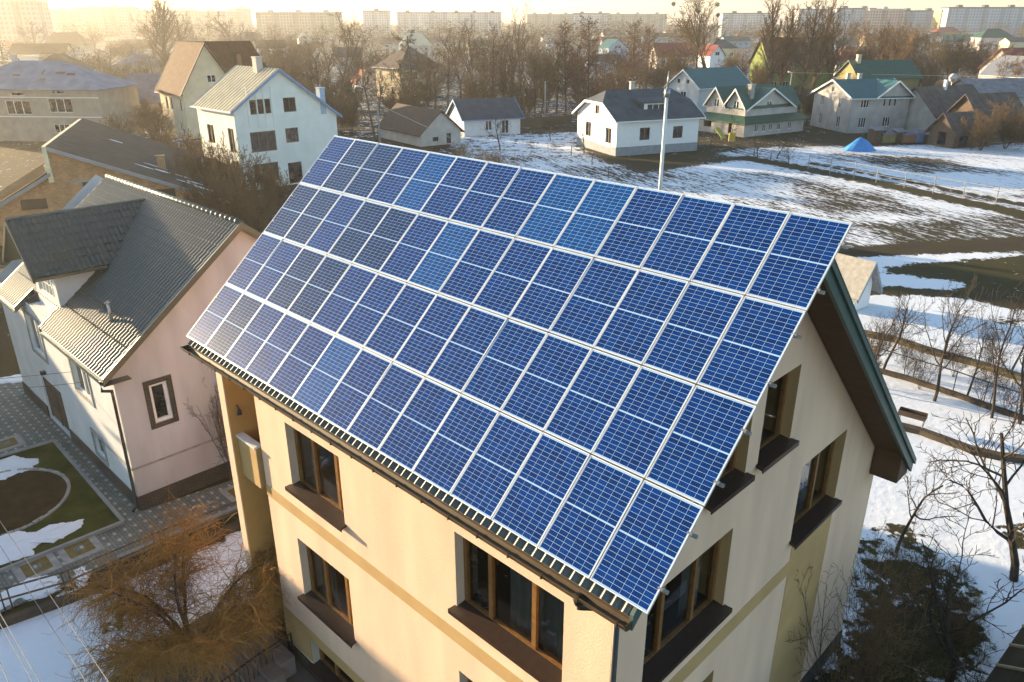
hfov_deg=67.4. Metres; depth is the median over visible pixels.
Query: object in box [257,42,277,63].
bare tree
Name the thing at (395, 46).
house
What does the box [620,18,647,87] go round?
larch tree
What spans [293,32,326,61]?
bare tree
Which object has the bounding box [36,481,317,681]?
weeping willow
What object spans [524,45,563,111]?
bare tree
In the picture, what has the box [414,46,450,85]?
bare tree
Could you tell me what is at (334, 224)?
solar module
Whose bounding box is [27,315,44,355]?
window
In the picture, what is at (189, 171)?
bare shrub
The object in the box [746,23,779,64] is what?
poplar tree
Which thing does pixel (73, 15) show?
apartment block
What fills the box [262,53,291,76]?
bare tree
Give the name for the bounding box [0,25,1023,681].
ground
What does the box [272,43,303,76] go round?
bare tree
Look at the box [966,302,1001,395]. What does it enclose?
fruit tree
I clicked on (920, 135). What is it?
yard shed
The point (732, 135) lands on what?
play slide
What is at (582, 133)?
fruit tree
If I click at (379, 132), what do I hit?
utility pole
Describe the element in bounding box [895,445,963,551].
fruit tree
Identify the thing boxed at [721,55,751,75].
bare tree
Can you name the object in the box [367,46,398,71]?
bare tree
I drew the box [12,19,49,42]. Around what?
bare tree
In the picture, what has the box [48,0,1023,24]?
sky
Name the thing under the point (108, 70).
bare tree
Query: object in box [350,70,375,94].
house
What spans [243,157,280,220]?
bare shrub
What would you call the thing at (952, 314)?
fruit tree
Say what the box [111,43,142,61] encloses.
bare tree
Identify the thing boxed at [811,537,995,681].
tree
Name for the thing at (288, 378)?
solar module
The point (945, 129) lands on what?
barn
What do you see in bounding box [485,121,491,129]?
window
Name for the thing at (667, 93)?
mast
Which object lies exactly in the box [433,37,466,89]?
bare tree
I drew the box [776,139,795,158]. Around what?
fruit tree
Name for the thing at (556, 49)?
bare tree
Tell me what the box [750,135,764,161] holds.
fruit tree
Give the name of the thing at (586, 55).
bare tree
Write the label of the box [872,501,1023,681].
fruit tree
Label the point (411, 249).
solar module
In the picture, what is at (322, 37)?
house
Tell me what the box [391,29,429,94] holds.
pine tree
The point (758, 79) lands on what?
bare tree
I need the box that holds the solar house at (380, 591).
[180,185,916,681]
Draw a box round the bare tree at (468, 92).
[456,66,487,98]
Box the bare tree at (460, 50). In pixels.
[443,14,488,93]
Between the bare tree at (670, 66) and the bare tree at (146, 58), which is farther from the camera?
the bare tree at (146, 58)
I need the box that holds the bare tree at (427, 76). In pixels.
[414,45,443,105]
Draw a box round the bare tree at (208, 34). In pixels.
[193,17,224,40]
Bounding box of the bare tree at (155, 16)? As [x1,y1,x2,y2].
[130,0,182,57]
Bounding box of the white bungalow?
[572,81,705,155]
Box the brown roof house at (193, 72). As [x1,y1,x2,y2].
[154,41,266,138]
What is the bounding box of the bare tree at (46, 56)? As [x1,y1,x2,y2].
[36,50,56,60]
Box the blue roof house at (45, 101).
[0,54,144,141]
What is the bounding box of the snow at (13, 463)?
[0,455,38,479]
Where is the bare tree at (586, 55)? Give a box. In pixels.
[558,45,598,91]
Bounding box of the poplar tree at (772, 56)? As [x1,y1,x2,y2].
[755,0,796,83]
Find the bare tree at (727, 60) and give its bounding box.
[714,50,740,66]
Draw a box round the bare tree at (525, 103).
[503,69,546,116]
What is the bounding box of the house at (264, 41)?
[255,40,285,56]
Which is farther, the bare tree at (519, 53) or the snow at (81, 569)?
the bare tree at (519, 53)
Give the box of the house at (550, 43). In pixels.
[546,38,565,48]
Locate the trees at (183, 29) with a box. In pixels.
[53,16,340,44]
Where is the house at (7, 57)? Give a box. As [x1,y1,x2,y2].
[0,50,10,61]
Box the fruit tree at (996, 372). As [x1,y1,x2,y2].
[978,283,1023,418]
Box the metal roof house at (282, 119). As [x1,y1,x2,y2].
[190,56,342,189]
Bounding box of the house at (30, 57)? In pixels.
[17,55,49,60]
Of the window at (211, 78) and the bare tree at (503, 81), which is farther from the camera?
the bare tree at (503, 81)
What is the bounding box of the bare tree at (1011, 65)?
[996,53,1023,77]
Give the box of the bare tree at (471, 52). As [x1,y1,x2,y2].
[457,36,487,83]
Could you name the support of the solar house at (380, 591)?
on the ground at (920, 237)
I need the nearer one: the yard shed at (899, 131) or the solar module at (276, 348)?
the solar module at (276, 348)
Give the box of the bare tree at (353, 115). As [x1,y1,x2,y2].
[333,94,363,133]
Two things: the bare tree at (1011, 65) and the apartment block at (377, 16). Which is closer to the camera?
the bare tree at (1011, 65)
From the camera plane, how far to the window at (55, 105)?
115.21 m
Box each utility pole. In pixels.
[355,85,376,141]
[377,104,380,142]
[542,81,548,116]
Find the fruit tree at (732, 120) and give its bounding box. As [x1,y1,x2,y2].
[729,107,741,141]
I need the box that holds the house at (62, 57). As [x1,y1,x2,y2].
[42,53,96,70]
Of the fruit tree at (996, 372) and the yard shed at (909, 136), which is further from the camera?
the yard shed at (909, 136)
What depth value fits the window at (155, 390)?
27.99 m
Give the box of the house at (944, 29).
[931,27,960,40]
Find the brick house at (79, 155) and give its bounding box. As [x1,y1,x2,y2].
[0,118,231,245]
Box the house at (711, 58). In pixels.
[698,45,725,66]
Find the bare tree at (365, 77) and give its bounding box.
[352,54,377,100]
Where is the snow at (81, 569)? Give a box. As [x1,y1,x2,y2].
[73,566,90,587]
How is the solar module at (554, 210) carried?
attached to the mounting rail at (819, 291)
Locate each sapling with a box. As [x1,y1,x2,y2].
[813,562,845,681]
[903,506,931,550]
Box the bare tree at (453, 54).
[436,27,476,98]
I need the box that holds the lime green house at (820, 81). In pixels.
[748,37,837,89]
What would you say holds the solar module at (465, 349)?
on the mounting rail at (720, 484)
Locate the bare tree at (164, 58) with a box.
[150,48,171,71]
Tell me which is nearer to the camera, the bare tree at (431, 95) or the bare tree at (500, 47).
the bare tree at (431, 95)
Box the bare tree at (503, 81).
[490,47,523,98]
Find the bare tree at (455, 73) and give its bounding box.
[436,48,463,108]
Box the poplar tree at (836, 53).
[817,10,852,79]
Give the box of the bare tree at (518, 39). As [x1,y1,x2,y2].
[493,0,540,109]
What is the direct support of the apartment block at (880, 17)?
on the ground at (920, 237)
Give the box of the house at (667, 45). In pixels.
[649,43,694,68]
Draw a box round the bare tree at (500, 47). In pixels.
[482,34,513,69]
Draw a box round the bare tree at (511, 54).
[497,33,527,90]
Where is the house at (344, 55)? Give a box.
[335,47,361,71]
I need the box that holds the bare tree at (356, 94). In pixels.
[347,79,366,119]
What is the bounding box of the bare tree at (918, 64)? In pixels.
[900,52,929,81]
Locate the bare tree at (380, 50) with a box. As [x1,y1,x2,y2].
[357,41,386,75]
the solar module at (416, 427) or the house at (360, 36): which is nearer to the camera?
the solar module at (416, 427)
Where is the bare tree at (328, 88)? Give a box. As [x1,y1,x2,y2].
[308,69,355,107]
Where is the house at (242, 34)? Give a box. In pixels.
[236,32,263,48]
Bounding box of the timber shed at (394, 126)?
[376,103,464,146]
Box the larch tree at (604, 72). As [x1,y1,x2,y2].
[590,50,613,94]
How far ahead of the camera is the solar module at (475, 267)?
15.50 m
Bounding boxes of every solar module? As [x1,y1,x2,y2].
[187,284,243,346]
[205,293,263,358]
[224,302,285,370]
[226,233,282,291]
[245,240,302,300]
[245,312,309,383]
[264,183,319,238]
[265,247,326,311]
[267,324,334,398]
[284,188,341,246]
[287,255,350,322]
[291,335,362,414]
[300,135,354,187]
[305,194,365,254]
[311,264,377,333]
[318,348,392,431]
[321,139,378,193]
[328,200,390,263]
[336,273,406,346]
[343,143,402,199]
[346,362,424,450]
[352,206,418,272]
[364,283,436,360]
[367,147,428,205]
[378,377,459,471]
[379,214,447,282]
[392,152,457,212]
[394,294,470,375]
[408,221,479,293]
[412,394,499,494]
[420,156,487,220]
[426,306,507,392]
[439,229,514,305]
[449,161,520,228]
[450,412,542,519]
[462,319,547,410]
[472,238,552,317]
[481,167,555,236]
[491,432,590,547]
[501,333,591,430]
[509,247,593,331]
[516,173,594,246]
[538,455,643,578]
[544,349,640,453]
[549,258,638,347]
[554,179,636,257]
[590,480,703,613]
[592,366,695,477]
[594,269,688,364]
[595,187,683,268]
[641,195,733,281]
[643,282,743,383]
[645,385,756,505]
[691,203,789,295]
[697,296,805,405]
[746,212,851,310]
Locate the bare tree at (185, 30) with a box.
[160,7,196,42]
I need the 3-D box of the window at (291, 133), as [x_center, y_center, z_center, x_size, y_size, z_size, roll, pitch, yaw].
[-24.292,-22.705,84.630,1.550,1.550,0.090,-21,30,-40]
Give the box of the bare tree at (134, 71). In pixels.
[113,60,159,78]
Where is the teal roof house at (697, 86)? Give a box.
[664,66,751,112]
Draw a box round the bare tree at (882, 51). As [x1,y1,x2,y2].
[873,19,910,59]
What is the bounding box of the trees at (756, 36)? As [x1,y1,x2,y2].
[686,17,1023,43]
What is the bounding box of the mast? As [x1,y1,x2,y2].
[658,71,670,189]
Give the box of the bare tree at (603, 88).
[581,74,613,98]
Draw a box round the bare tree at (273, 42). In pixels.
[262,30,287,56]
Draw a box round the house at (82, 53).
[66,52,97,63]
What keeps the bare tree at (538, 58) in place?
on the ground at (920, 237)
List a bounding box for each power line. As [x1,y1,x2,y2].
[0,371,74,378]
[0,521,108,681]
[0,546,86,681]
[0,613,39,681]
[0,624,32,681]
[4,382,81,388]
[380,105,471,147]
[788,72,993,76]
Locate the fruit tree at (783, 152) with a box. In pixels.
[780,145,795,158]
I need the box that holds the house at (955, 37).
[941,34,974,50]
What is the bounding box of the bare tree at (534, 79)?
[513,39,553,113]
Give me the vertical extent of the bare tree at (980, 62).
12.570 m
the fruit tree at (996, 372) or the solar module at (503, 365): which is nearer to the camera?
the solar module at (503, 365)
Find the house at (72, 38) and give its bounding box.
[44,32,92,51]
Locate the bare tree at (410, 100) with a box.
[396,83,429,107]
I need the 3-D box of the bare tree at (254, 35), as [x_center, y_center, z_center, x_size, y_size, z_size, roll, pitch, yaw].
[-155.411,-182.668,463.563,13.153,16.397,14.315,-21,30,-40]
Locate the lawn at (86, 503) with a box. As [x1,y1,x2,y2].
[0,442,119,567]
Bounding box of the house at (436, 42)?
[432,38,463,47]
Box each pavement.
[0,382,236,612]
[0,434,26,451]
[12,552,62,581]
[56,535,104,564]
[219,485,235,501]
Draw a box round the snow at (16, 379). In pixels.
[0,374,22,383]
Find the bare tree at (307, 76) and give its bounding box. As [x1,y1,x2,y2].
[277,55,326,90]
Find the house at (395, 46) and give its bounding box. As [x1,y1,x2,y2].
[382,37,402,48]
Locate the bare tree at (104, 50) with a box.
[90,42,125,66]
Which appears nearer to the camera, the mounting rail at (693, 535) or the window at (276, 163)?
the mounting rail at (693, 535)
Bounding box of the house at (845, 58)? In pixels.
[833,46,863,75]
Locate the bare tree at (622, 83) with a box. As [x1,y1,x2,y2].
[595,64,639,90]
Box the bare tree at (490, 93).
[470,69,502,97]
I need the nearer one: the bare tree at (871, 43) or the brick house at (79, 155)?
the brick house at (79, 155)
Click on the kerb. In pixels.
(99, 494)
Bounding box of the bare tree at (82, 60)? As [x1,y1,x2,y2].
[71,54,108,70]
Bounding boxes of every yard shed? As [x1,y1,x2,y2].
[867,126,887,142]
[881,130,896,142]
[891,128,907,142]
[901,130,917,142]
[911,129,926,142]
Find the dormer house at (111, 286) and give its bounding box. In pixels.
[0,174,260,511]
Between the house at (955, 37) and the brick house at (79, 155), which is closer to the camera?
the brick house at (79, 155)
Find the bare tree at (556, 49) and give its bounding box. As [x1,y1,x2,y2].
[545,31,575,79]
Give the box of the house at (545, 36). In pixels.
[540,29,553,40]
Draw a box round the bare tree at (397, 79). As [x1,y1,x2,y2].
[381,58,418,92]
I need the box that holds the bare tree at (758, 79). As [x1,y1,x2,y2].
[748,63,774,84]
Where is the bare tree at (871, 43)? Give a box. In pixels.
[858,21,889,59]
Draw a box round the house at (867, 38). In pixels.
[859,34,882,45]
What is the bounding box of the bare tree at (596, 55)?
[583,41,608,77]
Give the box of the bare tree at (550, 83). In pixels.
[538,62,561,116]
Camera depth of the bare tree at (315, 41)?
310.74 m
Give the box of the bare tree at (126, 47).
[106,39,149,61]
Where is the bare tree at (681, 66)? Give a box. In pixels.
[666,49,694,76]
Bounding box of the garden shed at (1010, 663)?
[985,624,1023,681]
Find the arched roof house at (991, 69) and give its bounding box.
[979,55,1023,77]
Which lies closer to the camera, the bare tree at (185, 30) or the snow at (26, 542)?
the snow at (26, 542)
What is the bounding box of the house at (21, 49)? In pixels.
[8,43,75,61]
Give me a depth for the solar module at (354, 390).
15.41 m
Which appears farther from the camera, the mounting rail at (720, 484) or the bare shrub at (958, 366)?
the bare shrub at (958, 366)
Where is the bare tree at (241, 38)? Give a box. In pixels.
[235,29,262,47]
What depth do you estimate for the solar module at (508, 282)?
14.85 m
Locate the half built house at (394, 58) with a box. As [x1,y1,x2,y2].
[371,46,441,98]
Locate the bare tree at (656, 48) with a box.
[638,40,672,74]
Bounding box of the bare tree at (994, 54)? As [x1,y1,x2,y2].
[983,46,1023,65]
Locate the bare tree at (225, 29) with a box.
[206,10,250,40]
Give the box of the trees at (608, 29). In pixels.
[323,17,709,52]
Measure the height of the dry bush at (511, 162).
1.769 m
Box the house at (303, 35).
[297,33,310,43]
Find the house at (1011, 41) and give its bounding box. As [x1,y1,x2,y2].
[998,37,1023,48]
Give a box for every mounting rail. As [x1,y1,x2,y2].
[196,324,668,594]
[216,296,697,538]
[234,271,724,487]
[254,245,751,435]
[272,220,776,387]
[291,195,801,339]
[308,171,825,294]
[326,147,848,248]
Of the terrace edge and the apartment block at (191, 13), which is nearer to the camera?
the terrace edge
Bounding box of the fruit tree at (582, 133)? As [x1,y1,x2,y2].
[573,110,589,153]
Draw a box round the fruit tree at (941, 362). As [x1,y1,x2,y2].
[913,282,987,401]
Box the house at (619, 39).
[599,37,630,48]
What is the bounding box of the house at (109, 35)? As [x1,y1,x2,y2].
[104,31,120,40]
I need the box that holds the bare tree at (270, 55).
[263,41,291,66]
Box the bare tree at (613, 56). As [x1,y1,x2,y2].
[601,44,643,79]
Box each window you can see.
[5,101,31,114]
[10,92,24,95]
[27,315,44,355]
[48,99,72,112]
[51,91,64,93]
[54,124,70,132]
[73,363,90,397]
[96,436,104,455]
[142,374,178,429]
[207,75,215,81]
[207,124,215,143]
[228,128,235,152]
[249,100,256,114]
[250,130,276,152]
[254,162,279,182]
[257,99,263,113]
[264,99,270,112]
[283,97,295,111]
[285,127,298,142]
[285,428,346,531]
[288,161,302,183]
[298,545,355,647]
[307,648,348,681]
[446,133,450,142]
[448,537,563,681]
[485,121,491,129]
[502,120,508,132]
[586,121,590,135]
[606,127,611,145]
[639,127,649,139]
[642,538,732,681]
[673,126,682,137]
[704,444,754,514]
[714,98,718,106]
[733,100,738,107]
[756,372,798,473]
[789,439,841,549]
[835,116,839,126]
[858,118,865,127]
[861,100,868,107]
[882,117,890,126]
[936,131,946,145]
[958,136,967,146]
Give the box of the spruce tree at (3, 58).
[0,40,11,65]
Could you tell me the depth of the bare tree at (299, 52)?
255.77 m
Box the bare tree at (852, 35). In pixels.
[831,9,860,66]
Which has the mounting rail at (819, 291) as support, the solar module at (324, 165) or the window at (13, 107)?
the solar module at (324, 165)
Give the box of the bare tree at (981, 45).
[950,36,994,76]
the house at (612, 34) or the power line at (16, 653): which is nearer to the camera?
the power line at (16, 653)
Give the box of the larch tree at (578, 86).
[562,41,586,117]
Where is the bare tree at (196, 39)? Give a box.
[175,29,208,41]
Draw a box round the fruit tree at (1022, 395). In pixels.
[986,302,1023,424]
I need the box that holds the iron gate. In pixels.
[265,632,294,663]
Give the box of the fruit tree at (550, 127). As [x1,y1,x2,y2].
[541,119,556,140]
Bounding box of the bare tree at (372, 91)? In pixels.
[367,80,385,114]
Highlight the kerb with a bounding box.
[0,439,124,572]
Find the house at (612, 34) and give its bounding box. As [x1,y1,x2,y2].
[600,31,625,37]
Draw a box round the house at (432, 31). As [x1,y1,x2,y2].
[425,29,438,39]
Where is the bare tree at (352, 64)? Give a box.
[334,44,369,75]
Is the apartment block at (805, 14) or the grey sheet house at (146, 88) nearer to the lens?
the grey sheet house at (146, 88)
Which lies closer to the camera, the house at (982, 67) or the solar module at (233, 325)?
the solar module at (233, 325)
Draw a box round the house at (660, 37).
[641,33,680,43]
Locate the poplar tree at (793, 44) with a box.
[784,7,804,67]
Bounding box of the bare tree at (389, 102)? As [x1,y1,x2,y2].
[380,83,409,110]
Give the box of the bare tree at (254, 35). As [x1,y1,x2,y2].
[242,25,264,50]
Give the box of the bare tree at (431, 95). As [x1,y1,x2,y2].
[398,72,444,105]
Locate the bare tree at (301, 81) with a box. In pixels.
[292,73,309,89]
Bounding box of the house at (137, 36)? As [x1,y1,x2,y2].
[136,30,149,39]
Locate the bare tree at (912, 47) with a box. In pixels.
[883,19,929,62]
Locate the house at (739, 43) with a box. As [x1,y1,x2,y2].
[720,36,750,47]
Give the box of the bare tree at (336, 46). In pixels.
[316,41,341,83]
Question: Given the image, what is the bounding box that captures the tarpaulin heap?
[842,137,875,151]
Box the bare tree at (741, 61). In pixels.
[725,47,751,71]
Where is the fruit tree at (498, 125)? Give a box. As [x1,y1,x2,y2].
[480,114,511,149]
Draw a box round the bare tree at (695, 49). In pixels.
[672,0,728,68]
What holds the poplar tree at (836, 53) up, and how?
on the ground at (920, 237)
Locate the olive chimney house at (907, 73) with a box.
[833,54,922,90]
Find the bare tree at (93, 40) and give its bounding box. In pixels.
[82,31,105,51]
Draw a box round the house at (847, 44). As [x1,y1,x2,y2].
[834,38,860,49]
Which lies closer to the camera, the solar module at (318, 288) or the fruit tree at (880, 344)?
the solar module at (318, 288)
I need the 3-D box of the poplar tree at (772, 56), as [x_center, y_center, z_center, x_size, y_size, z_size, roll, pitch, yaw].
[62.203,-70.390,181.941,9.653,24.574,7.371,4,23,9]
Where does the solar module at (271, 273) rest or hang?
on the mounting rail at (720, 484)
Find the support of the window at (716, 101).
in the twin gable house at (764, 109)
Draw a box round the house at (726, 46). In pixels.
[707,39,737,60]
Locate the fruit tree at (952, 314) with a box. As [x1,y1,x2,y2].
[944,271,977,358]
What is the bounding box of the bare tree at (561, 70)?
[540,48,576,113]
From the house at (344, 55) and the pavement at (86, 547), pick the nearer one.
the pavement at (86, 547)
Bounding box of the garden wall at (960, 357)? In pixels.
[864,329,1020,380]
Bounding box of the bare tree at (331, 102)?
[325,90,356,133]
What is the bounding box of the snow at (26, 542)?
[0,519,83,564]
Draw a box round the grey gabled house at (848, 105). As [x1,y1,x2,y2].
[810,73,915,133]
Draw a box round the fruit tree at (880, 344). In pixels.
[868,293,907,359]
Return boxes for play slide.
[713,127,725,139]
[728,132,735,144]
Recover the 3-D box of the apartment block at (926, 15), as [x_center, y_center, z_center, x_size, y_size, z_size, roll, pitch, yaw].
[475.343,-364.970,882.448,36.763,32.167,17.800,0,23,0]
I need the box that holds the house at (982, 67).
[977,48,1023,77]
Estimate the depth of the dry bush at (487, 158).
93.19 m
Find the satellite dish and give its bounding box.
[949,73,957,84]
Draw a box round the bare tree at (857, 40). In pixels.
[848,19,877,58]
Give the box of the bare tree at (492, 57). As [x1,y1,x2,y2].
[469,20,510,91]
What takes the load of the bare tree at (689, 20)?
on the ground at (920, 237)
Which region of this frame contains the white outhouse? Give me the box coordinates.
[445,97,524,136]
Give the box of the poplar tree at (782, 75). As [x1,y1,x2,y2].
[770,0,804,85]
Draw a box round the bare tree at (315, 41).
[309,30,329,65]
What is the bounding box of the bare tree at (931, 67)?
[911,51,950,83]
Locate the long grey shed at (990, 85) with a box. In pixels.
[952,78,1023,105]
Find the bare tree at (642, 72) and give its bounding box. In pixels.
[634,58,655,88]
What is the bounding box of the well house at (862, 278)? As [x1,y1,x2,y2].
[835,253,882,310]
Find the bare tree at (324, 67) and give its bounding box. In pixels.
[299,48,337,85]
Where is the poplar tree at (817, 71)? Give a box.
[800,0,847,95]
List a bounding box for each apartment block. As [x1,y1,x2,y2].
[0,0,53,49]
[49,7,71,31]
[64,8,94,39]
[76,5,111,39]
[95,4,141,38]
[139,7,199,37]
[192,9,244,36]
[233,6,252,31]
[255,10,343,39]
[362,9,390,36]
[396,10,418,36]
[419,10,448,34]
[449,10,501,35]
[527,12,572,34]
[572,11,609,34]
[607,12,666,34]
[718,11,771,36]
[794,7,830,29]
[830,6,876,36]
[862,7,904,38]
[901,8,911,38]
[908,8,933,33]
[930,9,942,31]
[940,5,1023,35]
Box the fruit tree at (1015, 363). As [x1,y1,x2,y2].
[1011,290,1023,371]
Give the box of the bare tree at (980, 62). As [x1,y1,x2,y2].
[958,39,1015,77]
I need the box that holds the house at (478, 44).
[464,40,490,52]
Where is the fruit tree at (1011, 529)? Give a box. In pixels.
[916,369,1023,582]
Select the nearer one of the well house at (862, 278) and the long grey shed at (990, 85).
the well house at (862, 278)
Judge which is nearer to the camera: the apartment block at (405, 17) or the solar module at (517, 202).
the solar module at (517, 202)
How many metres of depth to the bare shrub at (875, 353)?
37.85 m
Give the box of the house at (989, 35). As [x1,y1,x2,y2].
[969,29,1013,52]
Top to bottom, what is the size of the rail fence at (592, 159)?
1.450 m
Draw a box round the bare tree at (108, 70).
[96,58,133,78]
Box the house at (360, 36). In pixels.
[351,31,366,39]
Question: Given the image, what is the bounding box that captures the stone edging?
[0,467,70,535]
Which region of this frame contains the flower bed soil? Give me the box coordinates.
[0,470,66,535]
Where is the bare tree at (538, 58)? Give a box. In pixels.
[523,41,561,81]
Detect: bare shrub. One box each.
[1,37,26,48]
[102,112,137,133]
[107,38,129,54]
[124,37,148,51]
[129,101,168,134]
[136,98,160,122]
[140,114,175,143]
[158,128,202,154]
[166,130,222,176]
[167,159,209,182]
[178,167,237,212]
[183,369,232,483]
[203,132,246,211]
[205,174,251,224]
[210,33,235,40]
[217,144,266,216]
[236,185,277,233]
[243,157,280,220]
[256,165,294,208]
[270,33,296,48]
[285,38,318,56]
[785,520,937,681]
[793,84,803,111]
[794,74,807,112]
[800,83,814,122]
[864,322,898,355]
[868,337,883,371]
[870,311,910,345]
[894,328,938,375]
[908,341,943,388]
[918,75,937,86]
[922,78,950,85]
[936,329,982,376]
[938,581,991,644]
[959,107,1006,150]
[964,352,1008,402]
[977,316,1022,364]
[986,97,1023,148]
[991,355,1020,410]
[1002,108,1023,149]
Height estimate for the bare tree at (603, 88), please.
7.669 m
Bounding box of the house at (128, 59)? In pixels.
[116,52,164,73]
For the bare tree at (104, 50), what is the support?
on the ground at (920, 237)
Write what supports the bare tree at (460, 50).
on the ground at (920, 237)
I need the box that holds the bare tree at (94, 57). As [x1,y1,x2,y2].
[79,49,115,71]
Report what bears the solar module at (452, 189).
attached to the mounting rail at (819, 291)
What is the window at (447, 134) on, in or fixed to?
in the timber shed at (394, 126)
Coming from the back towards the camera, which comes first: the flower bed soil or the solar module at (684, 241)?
the flower bed soil
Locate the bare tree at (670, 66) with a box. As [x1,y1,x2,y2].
[653,47,677,87]
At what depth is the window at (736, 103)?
122.64 m
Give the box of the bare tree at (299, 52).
[283,36,317,73]
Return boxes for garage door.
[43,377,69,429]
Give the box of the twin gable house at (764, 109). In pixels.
[698,84,810,136]
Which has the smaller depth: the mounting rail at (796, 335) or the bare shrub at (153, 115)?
the mounting rail at (796, 335)
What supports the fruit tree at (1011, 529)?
on the ground at (920, 237)
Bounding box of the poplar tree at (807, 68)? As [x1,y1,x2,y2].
[786,0,833,98]
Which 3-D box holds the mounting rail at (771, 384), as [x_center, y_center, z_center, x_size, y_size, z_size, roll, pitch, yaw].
[-1.279,-1.271,15.764,14.308,0.076,0.078,21,30,40]
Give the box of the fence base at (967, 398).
[880,368,1023,420]
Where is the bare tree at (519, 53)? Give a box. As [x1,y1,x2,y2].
[501,35,536,77]
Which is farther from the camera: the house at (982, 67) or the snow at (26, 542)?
the house at (982, 67)
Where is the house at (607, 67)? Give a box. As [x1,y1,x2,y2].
[585,54,621,71]
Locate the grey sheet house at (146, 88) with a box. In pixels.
[126,67,164,126]
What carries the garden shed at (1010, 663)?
on the ground at (920, 237)
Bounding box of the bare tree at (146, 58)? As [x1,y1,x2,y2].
[131,50,159,73]
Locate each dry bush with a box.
[443,141,465,155]
[451,142,475,157]
[470,146,496,161]
[486,147,505,162]
[497,159,523,166]
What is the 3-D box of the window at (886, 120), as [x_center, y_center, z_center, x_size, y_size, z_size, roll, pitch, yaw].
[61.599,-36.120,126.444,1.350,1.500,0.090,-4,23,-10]
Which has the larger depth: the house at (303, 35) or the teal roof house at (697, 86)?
the house at (303, 35)
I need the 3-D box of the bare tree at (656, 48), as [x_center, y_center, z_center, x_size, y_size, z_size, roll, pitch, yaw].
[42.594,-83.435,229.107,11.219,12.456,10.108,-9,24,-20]
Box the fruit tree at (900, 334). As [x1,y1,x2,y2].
[883,287,934,368]
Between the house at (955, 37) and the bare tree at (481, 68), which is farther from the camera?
the house at (955, 37)
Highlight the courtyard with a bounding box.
[137,611,317,681]
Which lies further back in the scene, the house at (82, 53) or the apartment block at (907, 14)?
the apartment block at (907, 14)
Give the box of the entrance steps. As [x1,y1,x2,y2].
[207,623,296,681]
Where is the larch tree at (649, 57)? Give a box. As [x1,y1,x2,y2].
[635,24,658,88]
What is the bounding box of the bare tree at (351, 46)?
[326,7,380,104]
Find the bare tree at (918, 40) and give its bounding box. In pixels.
[901,22,932,57]
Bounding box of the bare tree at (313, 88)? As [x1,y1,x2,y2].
[297,78,328,102]
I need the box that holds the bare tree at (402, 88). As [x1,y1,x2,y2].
[396,76,409,100]
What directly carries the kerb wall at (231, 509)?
on the pavement at (26, 418)
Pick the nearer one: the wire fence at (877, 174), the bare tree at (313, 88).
the wire fence at (877, 174)
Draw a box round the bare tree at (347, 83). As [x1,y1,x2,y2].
[335,65,370,106]
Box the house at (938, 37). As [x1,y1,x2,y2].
[928,32,942,41]
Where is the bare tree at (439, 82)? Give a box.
[417,61,451,108]
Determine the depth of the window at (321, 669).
20.87 m
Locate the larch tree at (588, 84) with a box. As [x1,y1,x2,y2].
[568,14,604,102]
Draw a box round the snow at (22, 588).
[0,575,61,609]
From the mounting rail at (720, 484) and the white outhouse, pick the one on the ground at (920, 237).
the white outhouse
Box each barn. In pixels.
[904,80,978,134]
[924,111,997,148]
[947,92,1023,144]
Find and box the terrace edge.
[902,422,1023,462]
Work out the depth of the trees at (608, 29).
523.29 m
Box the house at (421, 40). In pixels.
[399,33,430,53]
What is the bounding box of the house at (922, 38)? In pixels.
[906,34,930,43]
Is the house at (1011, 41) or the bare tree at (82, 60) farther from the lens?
the house at (1011, 41)
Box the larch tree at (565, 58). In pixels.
[551,17,584,113]
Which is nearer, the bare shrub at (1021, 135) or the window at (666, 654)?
the window at (666, 654)
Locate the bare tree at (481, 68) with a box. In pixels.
[472,44,506,89]
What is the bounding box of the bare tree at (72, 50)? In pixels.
[57,44,92,59]
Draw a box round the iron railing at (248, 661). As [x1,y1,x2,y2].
[221,649,266,681]
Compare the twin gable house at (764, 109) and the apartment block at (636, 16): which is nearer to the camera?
the twin gable house at (764, 109)
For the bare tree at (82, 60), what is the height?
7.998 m
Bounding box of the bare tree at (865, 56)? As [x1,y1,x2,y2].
[849,42,877,59]
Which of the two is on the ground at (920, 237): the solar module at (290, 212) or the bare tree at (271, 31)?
the bare tree at (271, 31)
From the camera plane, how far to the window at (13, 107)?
115.86 m
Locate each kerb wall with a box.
[0,519,240,628]
[118,505,237,560]
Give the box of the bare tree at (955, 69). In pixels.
[936,31,981,82]
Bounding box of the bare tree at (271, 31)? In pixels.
[263,21,282,37]
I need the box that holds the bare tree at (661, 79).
[642,61,673,88]
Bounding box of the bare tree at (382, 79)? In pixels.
[367,70,398,111]
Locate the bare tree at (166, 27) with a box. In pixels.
[136,0,185,61]
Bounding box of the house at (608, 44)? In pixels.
[598,39,626,56]
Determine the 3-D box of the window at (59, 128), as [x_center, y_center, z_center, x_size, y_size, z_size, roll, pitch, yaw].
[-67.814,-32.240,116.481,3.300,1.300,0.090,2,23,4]
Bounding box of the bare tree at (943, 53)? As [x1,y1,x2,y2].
[916,30,965,83]
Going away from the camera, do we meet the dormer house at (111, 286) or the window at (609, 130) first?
the dormer house at (111, 286)
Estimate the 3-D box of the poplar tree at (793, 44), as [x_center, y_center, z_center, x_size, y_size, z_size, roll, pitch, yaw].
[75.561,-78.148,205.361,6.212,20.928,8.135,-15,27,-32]
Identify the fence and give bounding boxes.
[0,501,237,612]
[520,114,571,126]
[571,146,608,177]
[710,140,789,164]
[808,155,1023,204]
[876,346,1018,403]
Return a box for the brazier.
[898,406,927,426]
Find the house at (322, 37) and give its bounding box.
[309,34,333,40]
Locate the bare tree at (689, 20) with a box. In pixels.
[661,0,726,67]

